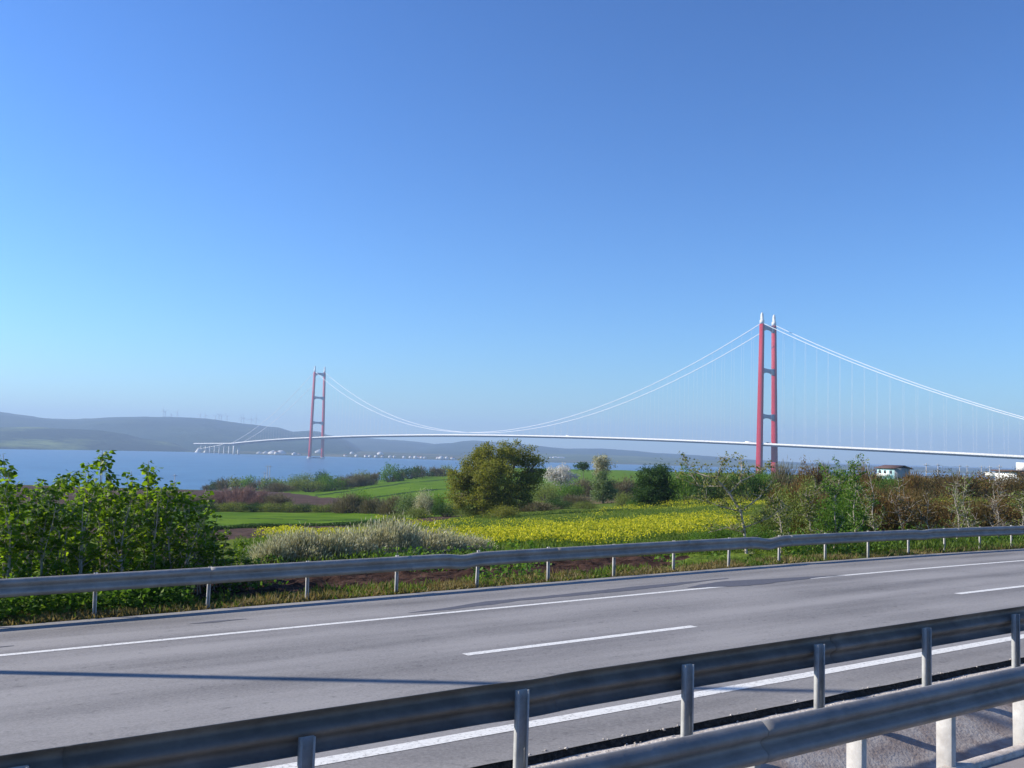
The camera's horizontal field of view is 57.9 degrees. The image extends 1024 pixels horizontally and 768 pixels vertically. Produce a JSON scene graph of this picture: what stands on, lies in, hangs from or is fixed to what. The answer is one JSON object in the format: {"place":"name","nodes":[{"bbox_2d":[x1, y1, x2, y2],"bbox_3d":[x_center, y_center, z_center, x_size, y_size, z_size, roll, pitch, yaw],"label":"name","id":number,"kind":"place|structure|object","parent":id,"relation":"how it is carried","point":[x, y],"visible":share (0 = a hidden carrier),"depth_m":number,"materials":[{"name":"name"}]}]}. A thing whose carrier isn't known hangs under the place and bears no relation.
{"place":"outdoors","nodes":[
{"label":"outdoors","id":0,"kind":"place"},
{"bbox_2d":[0,427,192,451],"bbox_3d":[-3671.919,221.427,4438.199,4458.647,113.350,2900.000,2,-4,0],"label":"headland","id":1,"kind":"structure","parent":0,"point":[40,438],"depth_m":4174.64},
{"bbox_2d":[0,412,361,453],"bbox_3d":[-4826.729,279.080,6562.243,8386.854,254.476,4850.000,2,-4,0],"label":"hills","id":2,"kind":"structure","parent":0,"point":[186,432],"depth_m":5525.47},
{"bbox_2d":[187,536,212,594],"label":"sapling","id":3,"kind":"object","parent":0,"point":[203,554],"visible":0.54,"depth_m":20.24,"materials":[{"name":"green plant"}]},
{"bbox_2d":[0,485,458,540],"bbox_3d":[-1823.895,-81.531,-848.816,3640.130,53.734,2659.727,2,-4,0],"label":"ploughed field","id":4,"kind":"structure","parent":0,"point":[247,532],"depth_m":192.62,"materials":[{"name":"soil"}]},
{"bbox_2d":[221,484,255,504],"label":"bush","id":5,"kind":"object","parent":4,"relation":"on","point":[237,495],"visible":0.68,"depth_m":178.05,"materials":[{"name":"plant"}]},
{"bbox_2d":[342,438,431,452],"bbox_3d":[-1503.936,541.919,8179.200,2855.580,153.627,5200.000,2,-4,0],"label":"hills","id":6,"kind":"structure","parent":0,"point":[379,445],"depth_m":7061.16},
{"bbox_2d":[8,468,992,526],"bbox_3d":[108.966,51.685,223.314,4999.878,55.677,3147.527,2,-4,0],"label":"crop field","id":7,"kind":"structure","parent":0,"point":[228,518],"depth_m":260.78,"materials":[{"name":"plant"}]},
{"bbox_2d":[133,519,390,529],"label":"field margin weeds","id":8,"kind":"object","parent":7,"relation":"on","point":[246,525],"visible":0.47,"depth_m":77.18,"materials":[{"name":"green plant"}]},
{"bbox_2d":[305,472,351,491],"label":"shrub","id":9,"kind":"object","parent":7,"relation":"on","point":[332,486],"visible":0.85,"depth_m":350.81,"materials":[{"name":"green plant"}]},
{"bbox_2d":[326,491,366,513],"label":"bush","id":10,"kind":"object","parent":7,"relation":"on","point":[352,505],"visible":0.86,"depth_m":138.02,"materials":[{"name":"green plant"}]},
{"bbox_2d":[372,493,411,514],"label":"bush","id":11,"kind":"object","parent":7,"relation":"on","point":[386,508],"visible":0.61,"depth_m":125.94,"materials":[{"name":"green plant"}]},
{"bbox_2d":[378,462,405,482],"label":"shrub","id":12,"kind":"object","parent":7,"relation":"on","point":[385,475],"visible":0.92,"depth_m":427.06,"materials":[{"name":"green plant"}]},
{"bbox_2d":[874,465,913,479],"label":"house","id":13,"kind":"structure","parent":7,"relation":"on","point":[899,470],"depth_m":375.13,"materials":[{"name":"grey"}]},
{"bbox_2d":[0,449,1014,489],"bbox_3d":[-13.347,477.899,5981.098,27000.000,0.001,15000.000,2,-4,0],"label":"sea","id":14,"kind":"structure","parent":0,"point":[193,470],"depth_m":2010.63,"materials":[{"name":"liquid"}]},
{"bbox_2d":[193,312,1023,473],"bbox_3d":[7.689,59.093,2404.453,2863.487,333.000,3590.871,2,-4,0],"label":"suspension bridge","id":15,"kind":"structure","parent":14,"relation":"on","point":[759,444],"depth_m":1809.96,"materials":[{"name":"red painted steel"},{"name":"white painted steel"}]},
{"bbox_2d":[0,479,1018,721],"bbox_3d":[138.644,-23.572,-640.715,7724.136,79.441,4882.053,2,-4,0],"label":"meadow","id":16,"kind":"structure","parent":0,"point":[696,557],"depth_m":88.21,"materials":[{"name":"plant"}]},
{"bbox_2d":[0,487,33,578],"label":"sapling","id":17,"kind":"object","parent":16,"relation":"on","point":[11,531],"visible":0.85,"depth_m":18.18,"materials":[{"name":"green plant"}]},
{"bbox_2d":[0,453,35,578],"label":"sapling","id":18,"kind":"object","parent":16,"relation":"on","point":[8,473],"visible":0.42,"depth_m":18.94,"materials":[{"name":"green plant"}]},
{"bbox_2d":[12,477,50,572],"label":"sapling","id":19,"kind":"object","parent":16,"relation":"on","point":[27,503],"visible":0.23,"depth_m":20.71,"materials":[{"name":"green plant"}]},
{"bbox_2d":[11,487,55,576],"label":"sapling","id":20,"kind":"object","parent":16,"relation":"on","point":[29,564],"visible":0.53,"depth_m":18.77,"materials":[{"name":"green plant"}]},
{"bbox_2d":[24,495,67,576],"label":"sapling","id":21,"kind":"object","parent":16,"relation":"on","point":[40,536],"visible":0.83,"depth_m":18.57,"materials":[{"name":"green plant"}]},
{"bbox_2d":[27,474,74,575],"bbox_3d":[-9.875,3.309,19.946,0.986,2.751,0.833,5,-5,-41],"label":"sapling","id":22,"kind":"object","parent":16,"relation":"on","point":[56,533],"visible":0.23,"depth_m":19.93,"materials":[{"name":"green plant"}]},
{"bbox_2d":[35,476,79,575],"bbox_3d":[-9.249,3.186,18.959,0.945,2.595,0.903,4,-5,-25],"label":"sapling","id":23,"kind":"object","parent":16,"relation":"on","point":[53,490],"visible":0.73,"depth_m":18.91,"materials":[{"name":"green plant"}]},
{"bbox_2d":[52,470,86,574],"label":"sapling","id":24,"kind":"object","parent":16,"relation":"on","point":[75,481],"visible":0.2,"depth_m":20.51,"materials":[{"name":"green plant"}]},
{"bbox_2d":[54,491,104,574],"bbox_3d":[-8.801,3.332,18.842,0.949,2.275,0.869,5,-5,-36],"label":"sapling","id":25,"kind":"object","parent":16,"relation":"on","point":[82,537],"visible":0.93,"depth_m":18.84,"materials":[{"name":"green plant"}]},
{"bbox_2d":[72,463,105,555],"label":"sapling","id":26,"kind":"object","parent":16,"relation":"on","point":[81,493],"visible":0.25,"depth_m":21.48,"materials":[{"name":"green plant"}]},
{"bbox_2d":[66,450,120,573],"bbox_3d":[-9.019,3.057,20.101,1.036,3.271,1.011,-2,-6,43],"label":"sapling","id":27,"kind":"object","parent":16,"relation":"on","point":[98,463],"visible":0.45,"depth_m":20.16,"materials":[{"name":"green plant"}]},
{"bbox_2d":[82,482,126,573],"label":"sapling","id":28,"kind":"object","parent":16,"relation":"on","point":[101,518],"visible":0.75,"depth_m":19.31,"materials":[{"name":"green plant"}]},
{"bbox_2d":[92,486,135,572],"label":"sapling","id":29,"kind":"object","parent":16,"relation":"on","point":[126,530],"visible":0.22,"depth_m":19.87,"materials":[{"name":"green plant"}]},
{"bbox_2d":[102,488,144,572],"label":"sapling","id":30,"kind":"object","parent":16,"relation":"on","point":[121,563],"visible":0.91,"depth_m":19.22,"materials":[{"name":"green plant"}]},
{"bbox_2d":[110,493,144,571],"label":"sapling","id":31,"kind":"object","parent":16,"relation":"on","point":[132,524],"visible":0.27,"depth_m":20.94,"materials":[{"name":"green plant"}]},
{"bbox_2d":[119,472,153,569],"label":"sapling","id":32,"kind":"object","parent":16,"relation":"on","point":[136,486],"visible":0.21,"depth_m":21.76,"materials":[{"name":"green plant"}]},
{"bbox_2d":[129,460,167,568],"bbox_3d":[-8.182,3.208,20.810,1.030,3.006,0.870,-2,-6,43],"label":"sapling","id":33,"kind":"object","parent":16,"relation":"on","point":[149,481],"visible":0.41,"depth_m":20.76,"materials":[{"name":"green plant"}]},
{"bbox_2d":[245,527,300,563],"bbox_3d":[-7.995,5.500,30.651,2.005,1.453,1.947,3,-4,-16],"label":"blackthorn bush","id":34,"kind":"object","parent":16,"relation":"on","point":[281,549],"visible":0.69,"depth_m":30.30,"materials":[{"name":"beige plant"}]},
{"bbox_2d":[264,522,335,563],"bbox_3d":[-6.987,5.463,31.252,2.695,1.738,2.507,2,-4,-5],"label":"blackthorn bush","id":35,"kind":"object","parent":16,"relation":"on","point":[296,539],"visible":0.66,"depth_m":30.80,"materials":[{"name":"beige plant"}]},
{"bbox_2d":[295,523,374,560],"bbox_3d":[-6.131,5.513,31.527,2.865,1.614,2.244,0,-4,22],"label":"blackthorn bush","id":36,"kind":"object","parent":16,"relation":"on","point":[337,548],"visible":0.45,"depth_m":31.11,"materials":[{"name":"beige plant"}]},
{"bbox_2d":[332,516,396,558],"bbox_3d":[-5.360,5.631,32.823,2.763,2.004,3.089,4,-5,-30],"label":"blackthorn bush","id":37,"kind":"object","parent":16,"relation":"on","point":[366,546],"visible":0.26,"depth_m":32.46,"materials":[{"name":"beige plant"}]},
{"bbox_2d":[360,510,427,555],"bbox_3d":[-4.443,5.613,33.568,2.872,2.297,2.952,3,-4,-14],"label":"blackthorn bush","id":38,"kind":"object","parent":16,"relation":"on","point":[396,532],"visible":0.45,"depth_m":33.34,"materials":[{"name":"white plant"}]},
{"bbox_2d":[387,520,464,554],"bbox_3d":[-3.642,5.898,34.733,3.487,1.655,2.767,4,-5,-28],"label":"blackthorn bush","id":39,"kind":"object","parent":16,"relation":"on","point":[442,546],"visible":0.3,"depth_m":34.54,"materials":[{"name":"beige plant"}]},
{"bbox_2d":[183,555,691,603],"bbox_3d":[-0.857,5.284,26.245,20.350,0.854,8.354,4,-5,-33],"label":"ploughed strip","id":40,"kind":"object","parent":16,"relation":"on","point":[296,584],"visible":0.35,"depth_m":23.66,"materials":[{"name":"soil"}]},
{"bbox_2d":[128,486,173,570],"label":"sapling","id":41,"kind":"object","parent":40,"relation":"on","point":[161,514],"visible":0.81,"depth_m":19.68,"materials":[{"name":"green plant"}]},
{"bbox_2d":[142,491,184,570],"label":"sapling","id":42,"kind":"object","parent":40,"relation":"on","point":[175,524],"visible":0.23,"depth_m":20.65,"materials":[{"name":"green plant"}]},
{"bbox_2d":[147,480,189,569],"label":"sapling","id":43,"kind":"object","parent":40,"relation":"on","point":[173,493],"visible":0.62,"depth_m":19.99,"materials":[{"name":"green plant"}]},
{"bbox_2d":[162,491,208,592],"bbox_3d":[-7.064,3.508,20.017,0.887,2.366,0.866,1,-4,1],"label":"sapling","id":44,"kind":"object","parent":40,"relation":"on","point":[187,521],"visible":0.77,"depth_m":20.07,"materials":[{"name":"green plant"}]},
{"bbox_2d":[171,489,214,592],"bbox_3d":[-7.135,3.556,20.751,0.973,2.408,0.891,0,-4,16],"label":"sapling","id":45,"kind":"object","parent":40,"relation":"on","point":[205,502],"visible":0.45,"depth_m":20.73,"materials":[{"name":"green plant"}]},
{"bbox_2d":[420,523,475,553],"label":"blackthorn bush","id":46,"kind":"object","parent":16,"relation":"on","point":[459,543],"visible":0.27,"depth_m":35.17,"materials":[{"name":"beige plant"}]},
{"bbox_2d":[431,438,552,517],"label":"tree","id":47,"kind":"object","parent":16,"relation":"on","point":[484,474],"visible":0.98,"depth_m":105.80,"materials":[{"name":"green plant"}]},
{"bbox_2d":[0,525,1023,615],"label":"guardrail","id":48,"kind":"object","parent":16,"relation":"on","point":[94,583],"visible":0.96,"depth_m":19.88,"materials":[{"name":"metal"}]},
{"bbox_2d":[0,542,1023,626],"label":"verge grass","id":49,"kind":"structure","parent":16,"relation":"on","point":[459,583],"depth_m":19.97,"materials":[{"name":"plant"}]},
{"bbox_2d":[0,521,1023,620],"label":"weeds","id":50,"kind":"object","parent":16,"relation":"on","point":[35,604],"visible":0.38,"depth_m":17.69,"materials":[{"name":"green plant"}]},
{"bbox_2d":[543,462,579,497],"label":"blossom tree","id":51,"kind":"object","parent":16,"relation":"on","point":[558,476],"visible":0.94,"depth_m":188.66,"materials":[{"name":"white plant"}]},
{"bbox_2d":[588,469,620,502],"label":"conical bush","id":52,"kind":"object","parent":16,"relation":"on","point":[601,490],"visible":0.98,"depth_m":138.67,"materials":[{"name":"green plant"}]},
{"bbox_2d":[252,495,1020,543],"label":"yellow flowers","id":53,"kind":"object","parent":16,"relation":"on","point":[642,524],"visible":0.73,"depth_m":48.03,"materials":[{"name":"plant"}]},
{"bbox_2d":[628,458,678,506],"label":"bush","id":54,"kind":"object","parent":16,"relation":"on","point":[649,486],"visible":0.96,"depth_m":110.51,"materials":[{"name":"green plant"}]},
{"bbox_2d":[666,464,704,504],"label":"bush","id":55,"kind":"object","parent":16,"relation":"on","point":[684,488],"visible":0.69,"depth_m":109.12,"materials":[{"name":"green plant"}]},
{"bbox_2d":[684,468,722,504],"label":"bush","id":56,"kind":"object","parent":16,"relation":"on","point":[712,493],"visible":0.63,"depth_m":104.78,"materials":[{"name":"green plant"}]},
{"bbox_2d":[680,522,738,550],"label":"bush","id":57,"kind":"object","parent":16,"relation":"on","point":[718,534],"visible":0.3,"depth_m":32.46,"materials":[{"name":"green plant"}]},
{"bbox_2d":[708,465,745,503],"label":"bush","id":58,"kind":"object","parent":16,"relation":"on","point":[720,495],"visible":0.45,"depth_m":104.76,"materials":[{"name":"green plant"}]},
{"bbox_2d":[674,451,792,554],"bbox_3d":[7.133,3.884,29.385,3.966,3.495,2.046,2,-4,0],"label":"fruit tree","id":59,"kind":"object","parent":16,"relation":"on","point":[740,509],"visible":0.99,"depth_m":29.38,"materials":[{"name":"green plant"}]},
{"bbox_2d":[722,461,764,501],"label":"bush","id":60,"kind":"object","parent":16,"relation":"on","point":[746,485],"visible":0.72,"depth_m":103.11,"materials":[{"name":"green plant"}]},
{"bbox_2d":[744,501,794,537],"bbox_3d":[10.509,5.734,37.779,2.642,2.355,2.150,2,-4,-5],"label":"bush","id":61,"kind":"object","parent":16,"relation":"on","point":[772,525],"visible":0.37,"depth_m":37.49,"materials":[{"name":"green plant"}]},
{"bbox_2d":[761,489,795,552],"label":"sapling tree","id":62,"kind":"object","parent":16,"relation":"on","point":[782,522],"visible":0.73,"depth_m":30.11,"materials":[{"name":"green plant"}]},
{"bbox_2d":[750,479,816,534],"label":"bush","id":63,"kind":"object","parent":16,"relation":"on","point":[794,506],"visible":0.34,"depth_m":41.22,"materials":[{"name":"green plant"}]},
{"bbox_2d":[769,455,802,491],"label":"bush","id":64,"kind":"object","parent":16,"relation":"on","point":[782,475],"visible":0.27,"depth_m":107.36,"materials":[{"name":"green plant"}]},
{"bbox_2d":[790,454,821,488],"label":"bush","id":65,"kind":"object","parent":16,"relation":"on","point":[800,477],"visible":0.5,"depth_m":111.04,"materials":[{"name":"green plant"}]},
{"bbox_2d":[793,474,826,550],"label":"sapling tree","id":66,"kind":"object","parent":16,"relation":"on","point":[808,515],"visible":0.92,"depth_m":31.67,"materials":[{"name":"green plant"}]},
{"bbox_2d":[787,479,845,532],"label":"bush","id":67,"kind":"object","parent":16,"relation":"on","point":[819,498],"visible":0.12,"depth_m":41.36,"materials":[{"name":"green plant"}]},
{"bbox_2d":[816,456,853,549],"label":"sapling tree","id":68,"kind":"object","parent":16,"relation":"on","point":[837,518],"visible":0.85,"depth_m":31.62,"materials":[{"name":"green plant"}]},
{"bbox_2d":[799,466,877,533],"bbox_3d":[14.250,5.368,39.623,3.243,3.838,3.082,5,-5,-37],"label":"bush","id":69,"kind":"object","parent":16,"relation":"on","point":[842,502],"visible":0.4,"depth_m":39.41,"materials":[{"name":"green plant"}]},
{"bbox_2d":[839,453,878,531],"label":"sapling tree","id":70,"kind":"object","parent":16,"relation":"on","point":[856,499],"visible":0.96,"depth_m":33.09,"materials":[{"name":"green plant"}]},
{"bbox_2d":[855,456,886,530],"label":"sapling tree","id":71,"kind":"object","parent":16,"relation":"on","point":[867,499],"visible":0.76,"depth_m":34.71,"materials":[{"name":"green plant"}]},
{"bbox_2d":[850,479,892,530],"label":"bush","id":72,"kind":"object","parent":16,"relation":"on","point":[883,527],"visible":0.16,"depth_m":40.99,"materials":[{"name":"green plant"}]},
{"bbox_2d":[854,486,929,530],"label":"bush","id":73,"kind":"object","parent":16,"relation":"on","point":[893,516],"visible":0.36,"depth_m":41.08,"materials":[{"name":"brown plant"}]},
{"bbox_2d":[876,473,924,529],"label":"sapling tree","id":74,"kind":"object","parent":16,"relation":"on","point":[898,501],"visible":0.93,"depth_m":34.59,"materials":[{"name":"green plant"}]},
{"bbox_2d":[887,467,934,499],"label":"bush","id":75,"kind":"object","parent":16,"relation":"on","point":[912,480],"visible":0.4,"depth_m":108.60,"materials":[{"name":"brown plant"}]},
{"bbox_2d":[889,483,952,527],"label":"bush","id":76,"kind":"object","parent":16,"relation":"on","point":[924,508],"visible":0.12,"depth_m":43.40,"materials":[{"name":"brown plant"}]},
{"bbox_2d":[908,492,947,529],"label":"sapling tree","id":77,"kind":"object","parent":16,"relation":"on","point":[919,517],"visible":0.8,"depth_m":34.51,"materials":[{"name":"green plant"}]},
{"bbox_2d":[910,467,950,498],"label":"bush","id":78,"kind":"object","parent":16,"relation":"on","point":[934,483],"visible":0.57,"depth_m":114.99,"materials":[{"name":"brown plant"}]},
{"bbox_2d":[915,492,983,528],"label":"bush","id":79,"kind":"object","parent":16,"relation":"on","point":[952,515],"visible":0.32,"depth_m":43.43,"materials":[{"name":"brown plant"}]},
{"bbox_2d":[939,470,984,538],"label":"sapling tree","id":80,"kind":"object","parent":16,"relation":"on","point":[958,510],"visible":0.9,"depth_m":36.40,"materials":[{"name":"green plant"}]},
{"bbox_2d":[938,468,986,498],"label":"bush","id":81,"kind":"object","parent":16,"relation":"on","point":[953,479],"visible":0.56,"depth_m":111.07,"materials":[{"name":"brown plant"}]},
{"bbox_2d":[942,475,983,537],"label":"sapling tree","id":82,"kind":"object","parent":16,"relation":"on","point":[966,486],"visible":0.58,"depth_m":37.67,"materials":[{"name":"green plant"}]},
{"bbox_2d":[943,491,1015,526],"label":"bush","id":83,"kind":"object","parent":16,"relation":"on","point":[982,509],"visible":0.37,"depth_m":45.07,"materials":[{"name":"brown plant"}]},
{"bbox_2d":[966,468,1008,498],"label":"bush","id":84,"kind":"object","parent":16,"relation":"on","point":[984,483],"visible":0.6,"depth_m":111.09,"materials":[{"name":"brown plant"}]},
{"bbox_2d":[980,478,1014,538],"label":"sapling tree","id":85,"kind":"object","parent":16,"relation":"on","point":[993,506],"visible":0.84,"depth_m":36.24,"materials":[{"name":"green plant"}]},
{"bbox_2d":[982,490,1023,525],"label":"bush","id":86,"kind":"object","parent":16,"relation":"on","point":[1014,516],"visible":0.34,"depth_m":45.13,"materials":[{"name":"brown plant"}]},
{"bbox_2d":[988,467,1023,497],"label":"bush","id":87,"kind":"object","parent":16,"relation":"on","point":[1010,478],"visible":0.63,"depth_m":109.09,"materials":[{"name":"brown plant"}]},
{"bbox_2d":[0,548,1023,767],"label":"road","id":88,"kind":"structure","parent":0,"point":[53,699],"depth_m":13.29,"materials":[{"name":"asphalt"}]},
{"bbox_2d":[0,587,717,655],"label":"road marking","id":89,"kind":"object","parent":88,"relation":"on","point":[333,623],"visible":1,"depth_m":15.44,"materials":[{"name":"paint"}]},
{"bbox_2d":[409,578,727,612],"bbox_3d":[1.603,4.370,19.378,8.789,0.095,0.507,5,-5,-36],"label":"tar patch","id":90,"kind":"object","parent":88,"relation":"on","point":[565,595],"visible":1,"depth_m":19.12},
{"bbox_2d":[462,625,695,655],"bbox_3d":[1.161,3.853,13.983,4.300,0.066,0.175,4,-5,-32],"label":"road marking","id":91,"kind":"object","parent":88,"relation":"on","point":[568,641],"visible":1,"depth_m":13.87,"materials":[{"name":"paint"}]},
{"bbox_2d":[265,634,1023,767],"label":"road marking","id":92,"kind":"object","parent":88,"relation":"on","point":[418,744],"visible":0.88,"depth_m":9.74,"materials":[{"name":"paint"}]},
{"bbox_2d":[688,575,844,587],"bbox_3d":[5.918,4.555,21.449,4.869,0.069,0.902,4,-5,-30],"label":"tar patch","id":93,"kind":"object","parent":88,"relation":"on","point":[740,583],"visible":1,"depth_m":21.10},
{"bbox_2d":[0,0,1023,467],"label":"sky","id":94,"kind":"structure","parent":0,"point":[481,216],"materials":[{"name":"blue"}]},
{"bbox_2d":[186,451,983,473],"bbox_3d":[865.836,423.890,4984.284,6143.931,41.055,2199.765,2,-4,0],"label":"shore plain","id":95,"kind":"structure","parent":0,"point":[361,454],"depth_m":4292.08,"materials":[{"name":"plant"}]},
{"bbox_2d":[566,483,639,503],"bbox_3d":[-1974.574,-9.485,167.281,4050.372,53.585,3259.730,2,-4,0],"label":"scrubland","id":96,"kind":"structure","parent":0,"point":[597,500],"depth_m":162.00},
{"bbox_2d":[591,453,617,501],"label":"blossom tree","id":97,"kind":"object","parent":96,"relation":"on","point":[602,462],"visible":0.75,"depth_m":151.16,"materials":[{"name":"white plant"}]},
{"bbox_2d":[233,497,1023,564],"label":"meadow grass","id":98,"kind":"structure","parent":0,"point":[937,544],"depth_m":41.83,"materials":[{"name":"plant"}]},
{"bbox_2d":[411,440,1015,470],"bbox_3d":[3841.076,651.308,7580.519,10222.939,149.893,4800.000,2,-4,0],"label":"hills","id":99,"kind":"structure","parent":0,"point":[460,448],"depth_m":6648.68,"materials":[{"name":"plant"}]},
{"bbox_2d":[531,454,994,471],"bbox_3d":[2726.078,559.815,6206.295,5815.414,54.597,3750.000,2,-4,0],"label":"hills","id":100,"kind":"structure","parent":0,"point":[620,458],"depth_m":5070.90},
{"bbox_2d":[528,663,1023,767],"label":"gravel strip","id":101,"kind":"object","parent":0,"point":[581,755],"visible":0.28,"depth_m":9.54,"materials":[{"name":"gravel"}]},
{"bbox_2d":[0,606,1023,767],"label":"guardrail","id":102,"kind":"object","parent":101,"relation":"on","point":[304,737],"visible":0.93,"depth_m":7.71,"materials":[{"name":"metal"}]},
{"bbox_2d":[472,657,1023,767],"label":"asphalt edge","id":103,"kind":"object","parent":101,"relation":"on","point":[600,745],"visible":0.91,"depth_m":9.54,"materials":[{"name":"asphalt"}]},
{"bbox_2d":[760,703,1012,767],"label":"drain channel","id":104,"kind":"object","parent":101,"relation":"on","point":[983,732],"visible":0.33,"depth_m":9.54,"materials":[{"name":"concrete"}]},
{"bbox_2d":[536,666,1023,767],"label":"guardrail","id":105,"kind":"object","parent":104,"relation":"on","point":[853,726],"visible":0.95,"depth_m":7.30,"materials":[{"name":"metal"}]},
{"bbox_2d":[982,755,1023,767],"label":"road","id":106,"kind":"structure","parent":0,"point":[1016,762],"depth_m":8.45,"materials":[{"name":"asphalt"}]},
{"bbox_2d":[938,743,1023,767],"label":"kerb","id":107,"kind":"structure","parent":106,"relation":"on","point":[995,757],"depth_m":8.51,"materials":[{"name":"concrete"}]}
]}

